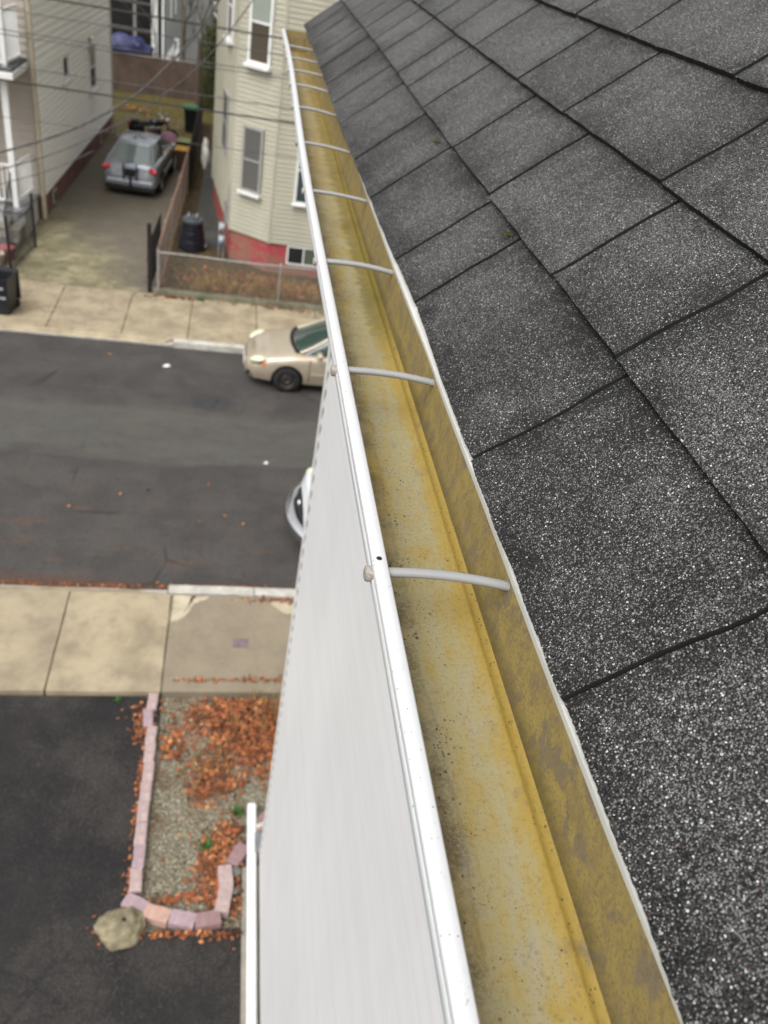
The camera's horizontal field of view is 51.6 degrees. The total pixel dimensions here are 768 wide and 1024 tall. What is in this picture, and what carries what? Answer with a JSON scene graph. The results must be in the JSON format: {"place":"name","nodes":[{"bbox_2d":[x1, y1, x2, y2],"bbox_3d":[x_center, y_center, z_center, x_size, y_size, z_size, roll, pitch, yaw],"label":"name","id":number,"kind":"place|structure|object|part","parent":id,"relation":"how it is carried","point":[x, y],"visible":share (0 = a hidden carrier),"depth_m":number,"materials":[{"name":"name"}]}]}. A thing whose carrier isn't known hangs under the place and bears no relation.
{"place":"outdoors","nodes":[
{"label":"outdoors","id":0,"kind":"place"},
{"bbox_2d":[0,151,93,183],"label":"overhead cable","id":1,"kind":"object","parent":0,"point":[47,170],"visible":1,"depth_m":18.20,"materials":[{"name":"rubber"}]},
{"bbox_2d":[0,695,160,1023],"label":"driveway","id":2,"kind":"structure","parent":0,"point":[69,767],"depth_m":9.03,"materials":[{"name":"black asphalt"}]},
{"bbox_2d":[113,696,121,702],"bbox_3d":[-3.606,2.533,10.737,0.103,0.050,0.121,17,36,8],"label":"weed","id":3,"kind":"object","parent":2,"relation":"on","point":[117,699],"visible":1,"depth_m":10.75,"materials":[{"name":"plant"}]},
{"bbox_2d":[94,906,145,950],"bbox_3d":[-2.798,4.416,8.431,0.528,0.328,0.447,-2,38,-19],"label":"rock","id":4,"kind":"object","parent":2,"relation":"on","point":[119,928],"visible":1,"depth_m":8.33,"materials":[{"name":"beige stone"}]},
{"bbox_2d":[121,892,149,912],"bbox_3d":[-2.698,4.285,8.646,0.290,0.128,0.170,20,37,11],"label":"paver","id":5,"kind":"object","parent":2,"relation":"on","point":[135,901],"visible":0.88,"depth_m":8.61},
{"bbox_2d":[129,867,142,895],"bbox_3d":[-2.768,4.125,8.866,0.141,0.103,0.289,0,38,-14],"label":"paver","id":6,"kind":"object","parent":2,"relation":"on","point":[136,881],"visible":0.98,"depth_m":8.83,"materials":[{"name":"concrete"}]},
{"bbox_2d":[132,844,145,871],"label":"paver","id":7,"kind":"object","parent":2,"relation":"on","point":[139,856],"visible":0.97,"depth_m":9.05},
{"bbox_2d":[137,801,148,822],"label":"paver","id":8,"kind":"object","parent":2,"relation":"on","point":[143,812],"visible":0.96,"depth_m":9.48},
{"bbox_2d":[143,709,152,726],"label":"paver","id":9,"kind":"object","parent":2,"relation":"on","point":[147,717],"visible":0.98,"depth_m":10.55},
{"bbox_2d":[142,761,154,784],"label":"paver","id":10,"kind":"object","parent":2,"relation":"on","point":[148,770],"visible":0.95,"depth_m":9.93,"materials":[{"name":"concrete"}]},
{"bbox_2d":[143,743,155,761],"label":"paver","id":11,"kind":"object","parent":2,"relation":"on","point":[150,752],"visible":0.95,"depth_m":10.14,"materials":[{"name":"brick"}]},
{"bbox_2d":[147,693,158,711],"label":"paver","id":12,"kind":"object","parent":2,"relation":"on","point":[152,702],"visible":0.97,"depth_m":10.77,"materials":[{"name":"brick"}]},
{"bbox_2d":[86,697,243,949],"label":"driveway leaves","id":13,"kind":"object","parent":2,"relation":"on","point":[178,932],"visible":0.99,"depth_m":8.89,"materials":[{"name":"orange plant"}]},
{"bbox_2d":[3,111,191,293],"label":"driveway","id":14,"kind":"structure","parent":0,"point":[91,231],"depth_m":23.96,"materials":[{"name":"concrete"}]},
{"bbox_2d":[0,250,4,265],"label":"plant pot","id":15,"kind":"object","parent":14,"relation":"on","point":[2,255],"visible":0.73,"depth_m":20.94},
{"bbox_2d":[0,237,12,244],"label":"plant pot","id":16,"kind":"object","parent":14,"relation":"on","point":[1,239],"visible":0.28,"depth_m":21.62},
{"bbox_2d":[0,243,14,261],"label":"plant pot","id":17,"kind":"object","parent":14,"relation":"on","point":[2,247],"visible":0.35,"depth_m":21.28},
{"bbox_2d":[0,193,36,267],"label":"iron fence","id":18,"kind":"object","parent":14,"relation":"on","point":[8,239],"visible":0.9,"depth_m":21.07,"materials":[{"name":"metal"}]},
{"bbox_2d":[101,129,176,193],"bbox_3d":[-8.658,-12.798,28.410,2.160,1.708,4.905,6,37,-9],"label":"hatchback car","id":19,"kind":"object","parent":14,"relation":"on","point":[138,163],"visible":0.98,"depth_m":26.90,"materials":[{"name":"silver metal"}]},
{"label":"windows","id":20,"kind":"part","parent":19,"relation":"part of","materials":[{"name":"grey glass"}]},
{"bbox_2d":[127,108,177,137],"bbox_3d":[-9.390,-15.676,32.385,2.100,1.335,0.920,-13,43,-30],"label":"motorcycle","id":21,"kind":"object","parent":14,"relation":"on","point":[153,125],"visible":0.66,"depth_m":32.18,"materials":[{"name":"metal"}]},
{"bbox_2d":[114,104,190,163],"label":"yard leaves","id":22,"kind":"object","parent":14,"relation":"on","point":[147,115],"visible":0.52,"depth_m":36.60,"materials":[{"name":"orange plant"}]},
{"bbox_2d":[147,214,160,291],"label":"iron gate","id":23,"kind":"structure","parent":14,"relation":"on","point":[153,241],"depth_m":21.13,"materials":[{"name":"black metal"}]},
{"bbox_2d":[161,131,177,152],"bbox_3d":[-8.598,-14.742,31.773,0.800,0.891,0.522,3,37,-12],"label":"checked cushion","id":24,"kind":"object","parent":14,"relation":"on","point":[168,135],"visible":0.39,"depth_m":31.49,"materials":[{"name":"fabric"}]},
{"bbox_2d":[175,145,188,170],"bbox_3d":[-7.686,-13.521,30.412,0.605,0.836,0.605,1,37,-14],"label":"trash bin","id":25,"kind":"object","parent":14,"relation":"on","point":[180,151],"visible":0.52,"depth_m":30.12,"materials":[{"name":"plastic"}]},
{"bbox_2d":[177,137,190,146],"bbox_3d":[-7.901,-14.338,31.466,0.560,0.816,0.605,3,37,-12],"label":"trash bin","id":26,"kind":"object","parent":14,"relation":"on","point":[182,140],"visible":0.3,"depth_m":31.09,"materials":[{"name":"plastic"}]},
{"bbox_2d":[183,103,198,132],"bbox_3d":[-8.564,-17.433,35.262,0.672,1.102,0.790,1,38,-15],"label":"trash bin","id":27,"kind":"object","parent":14,"relation":"on","point":[190,115],"visible":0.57,"depth_m":34.95,"materials":[{"name":"plastic"}]},
{"bbox_2d":[0,0,219,153],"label":"overhead cable","id":28,"kind":"object","parent":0,"point":[134,95],"visible":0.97,"depth_m":17.55,"materials":[{"name":"black rubber"}]},
{"bbox_2d":[0,0,252,169],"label":"overhead cable","id":29,"kind":"object","parent":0,"point":[141,110],"visible":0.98,"depth_m":17.70,"materials":[{"name":"rubber"}]},
{"bbox_2d":[0,8,284,55],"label":"overhead cable","id":30,"kind":"object","parent":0,"point":[135,30],"visible":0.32,"depth_m":14.25,"materials":[{"name":"rubber"}]},
{"bbox_2d":[0,29,288,75],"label":"overhead cable","id":31,"kind":"object","parent":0,"point":[142,52],"visible":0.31,"depth_m":14.47,"materials":[{"name":"rubber"}]},
{"bbox_2d":[0,33,288,79],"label":"overhead cable","id":32,"kind":"object","parent":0,"point":[142,56],"visible":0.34,"depth_m":14.51,"materials":[{"name":"rubber"}]},
{"bbox_2d":[0,64,290,108],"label":"overhead cable","id":33,"kind":"object","parent":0,"point":[143,86],"visible":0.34,"depth_m":14.81,"materials":[{"name":"rubber"}]},
{"bbox_2d":[0,589,293,697],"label":"sidewalk","id":34,"kind":"structure","parent":0,"point":[67,643],"depth_m":11.50,"materials":[{"name":"concrete"}]},
{"bbox_2d":[171,595,292,621],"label":"sidewalk repair","id":35,"kind":"structure","parent":34,"relation":"on","point":[182,605],"depth_m":12.36,"materials":[{"name":"beige concrete"}]},
{"bbox_2d":[173,595,292,683],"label":"slab leaves","id":36,"kind":"object","parent":34,"relation":"on","point":[251,680],"visible":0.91,"depth_m":11.35,"materials":[{"name":"orange plant"}]},
{"bbox_2d":[233,638,247,647],"bbox_3d":[-2.137,1.954,11.845,0.220,0.006,0.180,3,37,-12],"label":"utility cover","id":37,"kind":"object","parent":34,"relation":"on","point":[240,643],"visible":1,"depth_m":11.84,"materials":[{"name":"metal"}]},
{"bbox_2d":[0,79,294,123],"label":"overhead cable","id":38,"kind":"object","parent":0,"point":[146,101],"visible":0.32,"depth_m":14.95,"materials":[{"name":"black rubber"}]},
{"bbox_2d":[0,116,298,158],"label":"overhead cable","id":39,"kind":"object","parent":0,"point":[148,137],"visible":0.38,"depth_m":15.34,"materials":[{"name":"rubber"}]},
{"bbox_2d":[0,331,322,594],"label":"street","id":40,"kind":"structure","parent":0,"point":[91,430],"depth_m":15.24,"materials":[{"name":"grey asphalt"}]},
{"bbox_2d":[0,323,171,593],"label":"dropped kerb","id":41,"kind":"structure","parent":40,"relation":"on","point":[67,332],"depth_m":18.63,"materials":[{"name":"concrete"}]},
{"bbox_2d":[0,579,292,590],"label":"gutter leaves","id":42,"kind":"object","parent":40,"relation":"on","point":[33,583],"visible":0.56,"depth_m":12.45,"materials":[{"name":"orange plant"}]},
{"bbox_2d":[0,328,294,597],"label":"kerb","id":43,"kind":"structure","parent":40,"relation":"on","point":[216,590],"depth_m":12.82,"materials":[{"name":"concrete"}]},
{"bbox_2d":[243,318,328,391],"bbox_3d":[-1.037,-3.789,18.803,4.470,1.503,2.040,3,37,-12],"label":"sedan car","id":44,"kind":"object","parent":40,"relation":"on","point":[287,359],"visible":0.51,"depth_m":18.11,"materials":[{"name":"beige paint"}]},
{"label":"windows","id":45,"kind":"part","parent":44,"relation":"part of","materials":[{"name":"teal glass"}]},
{"bbox_2d":[284,467,311,544],"bbox_3d":[0.652,-0.166,14.235,4.800,1.713,2.170,3,37,-12],"label":"suv car","id":46,"kind":"object","parent":40,"relation":"on","point":[297,496],"visible":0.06,"depth_m":13.81,"materials":[{"name":"white paint"}]},
{"bbox_2d":[0,280,324,344],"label":"sidewalk","id":47,"kind":"structure","parent":0,"point":[84,308],"depth_m":20.11,"materials":[{"name":"concrete"}]},
{"bbox_2d":[0,266,20,315],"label":"trash bin","id":48,"kind":"object","parent":47,"relation":"on","point":[10,291],"visible":1,"depth_m":18.73,"materials":[{"name":"plastic"}]},
{"bbox_2d":[114,91,213,126],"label":"back yard","id":49,"kind":"structure","parent":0,"point":[175,113],"depth_m":38.40,"materials":[{"name":"soil"}]},
{"bbox_2d":[112,52,196,100],"bbox_3d":[-12.768,-21.717,39.373,6.894,1.780,0.070,-4,39,-21],"label":"back fence","id":50,"kind":"object","parent":49,"relation":"on","point":[137,70],"visible":0.44,"depth_m":39.81,"materials":[{"name":"brown wood"}]},
{"bbox_2d":[195,38,202,105],"bbox_3d":[-8.856,-20.830,38.046,0.305,3.204,0.320,3,37,-12],"label":"dead trunk","id":51,"kind":"object","parent":49,"relation":"on","point":[198,80],"visible":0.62,"depth_m":37.92,"materials":[{"name":"wood"}]},
{"bbox_2d":[201,26,216,109],"bbox_3d":[-8.539,-21.704,38.962,1.218,3.676,1.528,3,37,-12],"label":"ivy bush","id":52,"kind":"object","parent":49,"relation":"on","point":[209,84],"visible":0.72,"depth_m":38.75,"materials":[{"name":"green plant"}]},
{"bbox_2d":[54,0,282,39],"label":"overhead cable","id":53,"kind":"object","parent":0,"point":[112,9],"visible":0.31,"depth_m":14.21,"materials":[{"name":"rubber"}]},
{"bbox_2d":[124,928,240,1023],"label":"driveway apron","id":54,"kind":"object","parent":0,"point":[188,979],"visible":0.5,"depth_m":8.16,"materials":[{"name":"black asphalt"}]},
{"bbox_2d":[197,154,221,249],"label":"yard path","id":55,"kind":"structure","parent":0,"point":[206,212],"depth_m":27.29,"materials":[{"name":"grey concrete"}]},
{"bbox_2d":[140,698,279,932],"bbox_3d":[1.808,3.800,10.690,9.700,0.001,3.220,3,37,-12],"label":"gravel bed","id":56,"kind":"object","parent":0,"point":[169,807],"depth_m":9.70,"materials":[{"name":"grey gravel"}]},
{"bbox_2d":[134,822,147,844],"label":"paver","id":57,"kind":"object","parent":56,"relation":"on","point":[140,838],"visible":0.96,"depth_m":9.27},
{"bbox_2d":[139,781,151,805],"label":"paver","id":58,"kind":"object","parent":56,"relation":"on","point":[145,790],"visible":0.97,"depth_m":9.71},
{"bbox_2d":[145,726,157,742],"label":"paver","id":59,"kind":"object","parent":56,"relation":"on","point":[151,734],"visible":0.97,"depth_m":10.36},
{"bbox_2d":[143,903,171,928],"bbox_3d":[-2.455,4.367,8.604,0.289,0.128,0.166,15,36,2],"label":"paver","id":60,"kind":"object","parent":56,"relation":"on","point":[156,915],"visible":0.94,"depth_m":8.56,"materials":[{"name":"concrete"}]},
{"bbox_2d":[168,909,196,930],"bbox_3d":[-2.181,4.422,8.606,0.286,0.128,0.171,11,38,0],"label":"paver","id":61,"kind":"object","parent":56,"relation":"on","point":[181,920],"visible":0.98,"depth_m":8.55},
{"bbox_2d":[194,910,220,930],"bbox_3d":[-1.919,4.449,8.650,0.292,0.128,0.170,0,37,-17],"label":"paver","id":62,"kind":"object","parent":56,"relation":"on","point":[211,919],"visible":0.98,"depth_m":8.60,"materials":[{"name":"concrete"}]},
{"bbox_2d":[147,696,280,913],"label":"bed leaves","id":63,"kind":"object","parent":56,"relation":"on","point":[253,748],"visible":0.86,"depth_m":10.35,"materials":[{"name":"orange plant"}]},
{"bbox_2d":[198,836,213,850],"bbox_3d":[-2.080,3.893,9.319,0.191,0.074,0.162,-10,41,-27],"label":"weed","id":64,"kind":"object","parent":63,"relation":"on","point":[207,844],"visible":1,"depth_m":9.32,"materials":[{"name":"plant"}]},
{"bbox_2d":[214,887,232,917],"bbox_3d":[-1.783,4.332,8.837,0.170,0.128,0.290,9,35,-4],"label":"paver","id":65,"kind":"object","parent":56,"relation":"on","point":[223,901],"visible":0.98,"depth_m":8.78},
{"bbox_2d":[217,864,232,888],"bbox_3d":[-1.802,4.176,9.043,0.166,0.128,0.288,-1,37,-16],"label":"paver","id":66,"kind":"object","parent":56,"relation":"on","point":[225,875],"visible":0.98,"depth_m":9.01,"materials":[{"name":"concrete"}]},
{"bbox_2d":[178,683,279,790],"bbox_3d":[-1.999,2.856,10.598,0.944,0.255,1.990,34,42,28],"label":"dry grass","id":67,"kind":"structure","parent":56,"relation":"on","point":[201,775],"depth_m":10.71,"materials":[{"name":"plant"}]},
{"bbox_2d":[232,887,238,895],"bbox_3d":[-1.693,4.268,8.956,0.116,0.064,0.099,-8,41,-25],"label":"grey stone","id":68,"kind":"object","parent":56,"relation":"on","point":[235,890],"visible":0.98,"depth_m":8.94,"materials":[{"name":"stone"}]},
{"bbox_2d":[225,842,246,867],"bbox_3d":[-1.708,4.019,9.280,0.170,0.128,0.288,21,37,15],"label":"paver","id":69,"kind":"object","parent":56,"relation":"on","point":[237,856],"visible":0.94,"depth_m":9.23,"materials":[{"name":"concrete"}]},
{"bbox_2d":[232,867,241,876],"bbox_3d":[-1.701,4.134,9.132,0.138,0.076,0.112,14,36,3],"label":"grey stone","id":70,"kind":"object","parent":56,"relation":"on","point":[236,871],"visible":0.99,"depth_m":9.11,"materials":[{"name":"stone"}]},
{"bbox_2d":[232,803,243,816],"bbox_3d":[-1.793,3.649,9.738,0.152,0.083,0.158,3,37,-12],"label":"weed","id":71,"kind":"object","parent":56,"relation":"on","point":[237,811],"visible":1,"depth_m":9.75,"materials":[{"name":"plant"}]},
{"bbox_2d":[257,811,264,831],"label":"paver","id":72,"kind":"object","parent":56,"relation":"on","point":[260,817],"visible":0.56,"depth_m":9.64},
{"bbox_2d":[160,125,321,304],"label":"yard","id":73,"kind":"structure","parent":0,"point":[191,202],"depth_m":23.78,"materials":[{"name":"soil"}]},
{"bbox_2d":[157,148,188,283],"bbox_3d":[-6.436,-9.274,24.565,0.115,1.499,9.405,4,37,-11],"label":"driveway fence","id":74,"kind":"object","parent":73,"relation":"on","point":[177,197],"visible":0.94,"depth_m":24.10,"materials":[{"name":"brown wood"}]},
{"bbox_2d":[178,212,205,253],"bbox_3d":[-5.797,-8.502,24.058,0.760,1.068,0.760,32,41,25],"label":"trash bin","id":75,"kind":"object","parent":73,"relation":"on","point":[192,238],"visible":1,"depth_m":23.89,"materials":[{"name":"plastic"}]},
{"bbox_2d":[188,91,202,190],"bbox_3d":[-7.705,-15.515,32.662,0.036,1.415,11.000,3,37,-12],"label":"board fence","id":76,"kind":"object","parent":73,"relation":"on","point":[195,138],"visible":0.92,"depth_m":31.38,"materials":[{"name":"brown wood"}]},
{"bbox_2d":[134,259,323,314],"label":"edge leaves","id":77,"kind":"object","parent":73,"relation":"on","point":[227,275],"visible":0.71,"depth_m":22.45,"materials":[{"name":"orange plant"}]},
{"bbox_2d":[153,287,323,311],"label":"wall","id":78,"kind":"structure","parent":73,"relation":"on","point":[238,299],"depth_m":21.56,"materials":[{"name":"beige concrete"}]},
{"bbox_2d":[157,249,321,304],"bbox_3d":[-1.354,-6.099,21.807,9.416,1.115,0.074,3,37,-12],"label":"chain link fence","id":79,"kind":"object","parent":78,"relation":"on","point":[187,255],"visible":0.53,"depth_m":21.19,"materials":[{"name":"metal"}]},
{"bbox_2d":[176,267,320,304],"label":"yard dry grass","id":80,"kind":"structure","parent":0,"point":[259,289],"depth_m":22.38,"materials":[{"name":"plant"}]},
{"bbox_2d":[241,867,260,1023],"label":"foundation strip","id":81,"kind":"object","parent":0,"point":[243,949],"visible":0.5,"depth_m":8.50,"materials":[{"name":"grey concrete"}]},
{"label":"ground","id":82,"kind":"structure","parent":0,"visible":0},
{"bbox_2d":[0,0,114,249],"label":"cream house","id":83,"kind":"structure","parent":82,"relation":"on","point":[40,104],"depth_m":23.61,"materials":[{"name":"plastic"}]},
{"bbox_2d":[3,172,14,237],"bbox_3d":[-10.276,-8.230,21.771,0.036,1.763,1.168,3,37,-12],"label":"stair railing","id":84,"kind":"object","parent":83,"relation":"attached to","point":[10,202],"visible":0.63,"depth_m":21.73,"materials":[{"name":"black metal"}]},
{"bbox_2d":[52,187,57,203],"bbox_3d":[-10.349,-9.946,25.009,0.036,0.400,0.450,4,37,-10],"label":"basement window","id":85,"kind":"structure","parent":83,"relation":"in","point":[54,192],"depth_m":24.95,"materials":[{"name":"grey glass"}]},
{"bbox_2d":[60,52,72,84],"bbox_3d":[-9.958,-13.911,24.900,0.160,0.790,0.900,4,37,-10],"label":"window","id":86,"kind":"structure","parent":83,"relation":"in","point":[66,79],"depth_m":24.88,"materials":[{"name":"grey glass"}]},
{"bbox_2d":[86,36,93,53],"bbox_3d":[-10.258,-16.228,27.659,0.165,0.513,1.120,6,37,-8],"label":"wall light","id":87,"kind":"object","parent":83,"relation":"attached to","point":[90,38],"visible":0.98,"depth_m":27.72,"materials":[{"name":"metal"}]},
{"bbox_2d":[87,41,99,94],"bbox_3d":[-10.440,-15.948,28.555,0.180,1.532,1.190,4,37,-10],"label":"window","id":88,"kind":"structure","parent":83,"relation":"in","point":[93,86],"depth_m":28.61,"materials":[{"name":"grey glass"}]},
{"bbox_2d":[100,130,102,143],"bbox_3d":[-11.081,-14.712,31.204,0.036,0.400,0.450,4,37,-10],"label":"basement window","id":89,"kind":"structure","parent":83,"relation":"in","point":[101,134],"depth_m":31.11,"materials":[{"name":"grey glass"}]},
{"bbox_2d":[121,0,162,56],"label":"bare tree","id":90,"kind":"object","parent":82,"relation":"on","point":[155,38],"visible":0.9,"depth_m":40.26,"materials":[{"name":"grey plant"}]},
{"bbox_2d":[111,0,213,67],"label":"porch house","id":91,"kind":"structure","parent":82,"relation":"on","point":[166,45],"depth_m":42.91,"materials":[{"name":"grey plastic"}]},
{"bbox_2d":[180,0,217,60],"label":"bare tree","id":92,"kind":"object","parent":82,"relation":"on","point":[183,32],"visible":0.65,"depth_m":40.89,"materials":[{"name":"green plant"}]},
{"bbox_2d":[184,0,214,70],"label":"bare tree","id":93,"kind":"object","parent":82,"relation":"on","point":[201,20],"visible":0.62,"depth_m":42.13,"materials":[{"name":"brown plant"}]},
{"bbox_2d":[213,0,217,48],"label":"undergrowth","id":94,"kind":"object","parent":82,"relation":"on","point":[215,18],"visible":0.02,"depth_m":53.92,"materials":[{"name":"plant"}]},
{"bbox_2d":[212,0,338,277],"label":"beige house","id":95,"kind":"structure","parent":82,"relation":"on","point":[266,222],"depth_m":22.34,"materials":[{"name":"plastic"}]},
{"bbox_2d":[201,138,209,170],"bbox_3d":[-6.324,-12.674,28.198,0.315,1.185,0.497,3,37,-12],"label":"hanging cloth","id":96,"kind":"object","parent":95,"relation":"hanging from","point":[205,158],"visible":0.98,"depth_m":28.07,"materials":[{"name":"fabric"}]},
{"bbox_2d":[218,181,229,256],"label":"gas meters","id":97,"kind":"object","parent":95,"relation":"attached to","point":[221,239],"visible":1,"depth_m":23.58,"materials":[{"name":"metal"}]},
{"bbox_2d":[221,87,229,156],"bbox_3d":[-4.689,-11.550,23.529,0.085,1.640,1.240,-2,38,-18],"label":"window","id":98,"kind":"structure","parent":95,"relation":"in","point":[226,103],"depth_m":23.45,"materials":[{"name":"white glass"}]},
{"bbox_2d":[223,0,235,44],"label":"window","id":99,"kind":"structure","parent":95,"relation":"in","point":[231,3],"depth_m":21.74,"materials":[{"name":"white"}]},
{"bbox_2d":[236,124,264,198],"bbox_3d":[-3.721,-9.795,22.254,0.750,1.812,0.180,24,38,16],"label":"window","id":100,"kind":"structure","parent":95,"relation":"in","point":[253,140],"depth_m":22.27,"materials":[{"name":"grey glass"}]},
{"bbox_2d":[243,0,275,71],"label":"window","id":101,"kind":"structure","parent":95,"relation":"in","point":[262,12],"depth_m":20.43,"materials":[{"name":"white plastic"}]},
{"bbox_2d":[291,154,305,207],"bbox_3d":[-2.088,-9.488,22.223,0.820,1.898,0.140,4,37,-11],"label":"window","id":102,"kind":"structure","parent":95,"relation":"in","point":[298,199],"depth_m":22.48,"materials":[{"name":"white glass"}]},
{"bbox_2d":[286,245,315,267],"bbox_3d":[-2.414,-7.611,23.713,0.990,0.550,0.050,4,37,-11],"label":"basement window","id":103,"kind":"structure","parent":95,"relation":"in","point":[299,256],"depth_m":23.70,"materials":[{"name":"white glass"}]},
{"bbox_2d":[259,0,767,1023],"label":"white house","id":104,"kind":"structure","parent":82,"relation":"on","point":[593,332],"depth_m":1.17,"materials":[{"name":"paint"}]},
{"bbox_2d":[246,803,263,1023],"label":"drain pipe","id":105,"kind":"object","parent":104,"relation":"attached to","point":[254,836],"visible":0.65,"depth_m":8.71,"materials":[{"name":"white metal"}]},
{"bbox_2d":[282,28,679,1023],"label":"rain gutter","id":106,"kind":"object","parent":104,"relation":"attached to","point":[526,838],"visible":0.94,"depth_m":0.80,"materials":[{"name":"metal"}]},
{"bbox_2d":[313,163,581,1018],"bbox_3d":[-0.036,-0.315,1.474,0.087,0.012,2.496,3,37,-12],"label":"roof grit","id":107,"kind":"object","parent":106,"relation":"in","point":[464,922],"visible":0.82,"depth_m":0.84,"materials":[{"name":"gravel"}]},
{"bbox_2d":[501,230,511,236],"bbox_3d":[0.213,-0.479,1.367,0.019,0.012,0.017,-14,43,-30],"label":"moss tuft","id":108,"kind":"object","parent":104,"relation":"on","point":[507,234],"visible":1,"depth_m":1.37,"materials":[{"name":"plant"}]},
{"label":"storage box","id":109,"kind":"object","parent":82,"relation":"on","visible":0},
{"bbox_2d":[112,32,154,56],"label":"tarp heap","id":110,"kind":"object","parent":109,"relation":"on","point":[126,41],"visible":0.48,"depth_m":41.56,"materials":[{"name":"blue plastic"}]}
]}

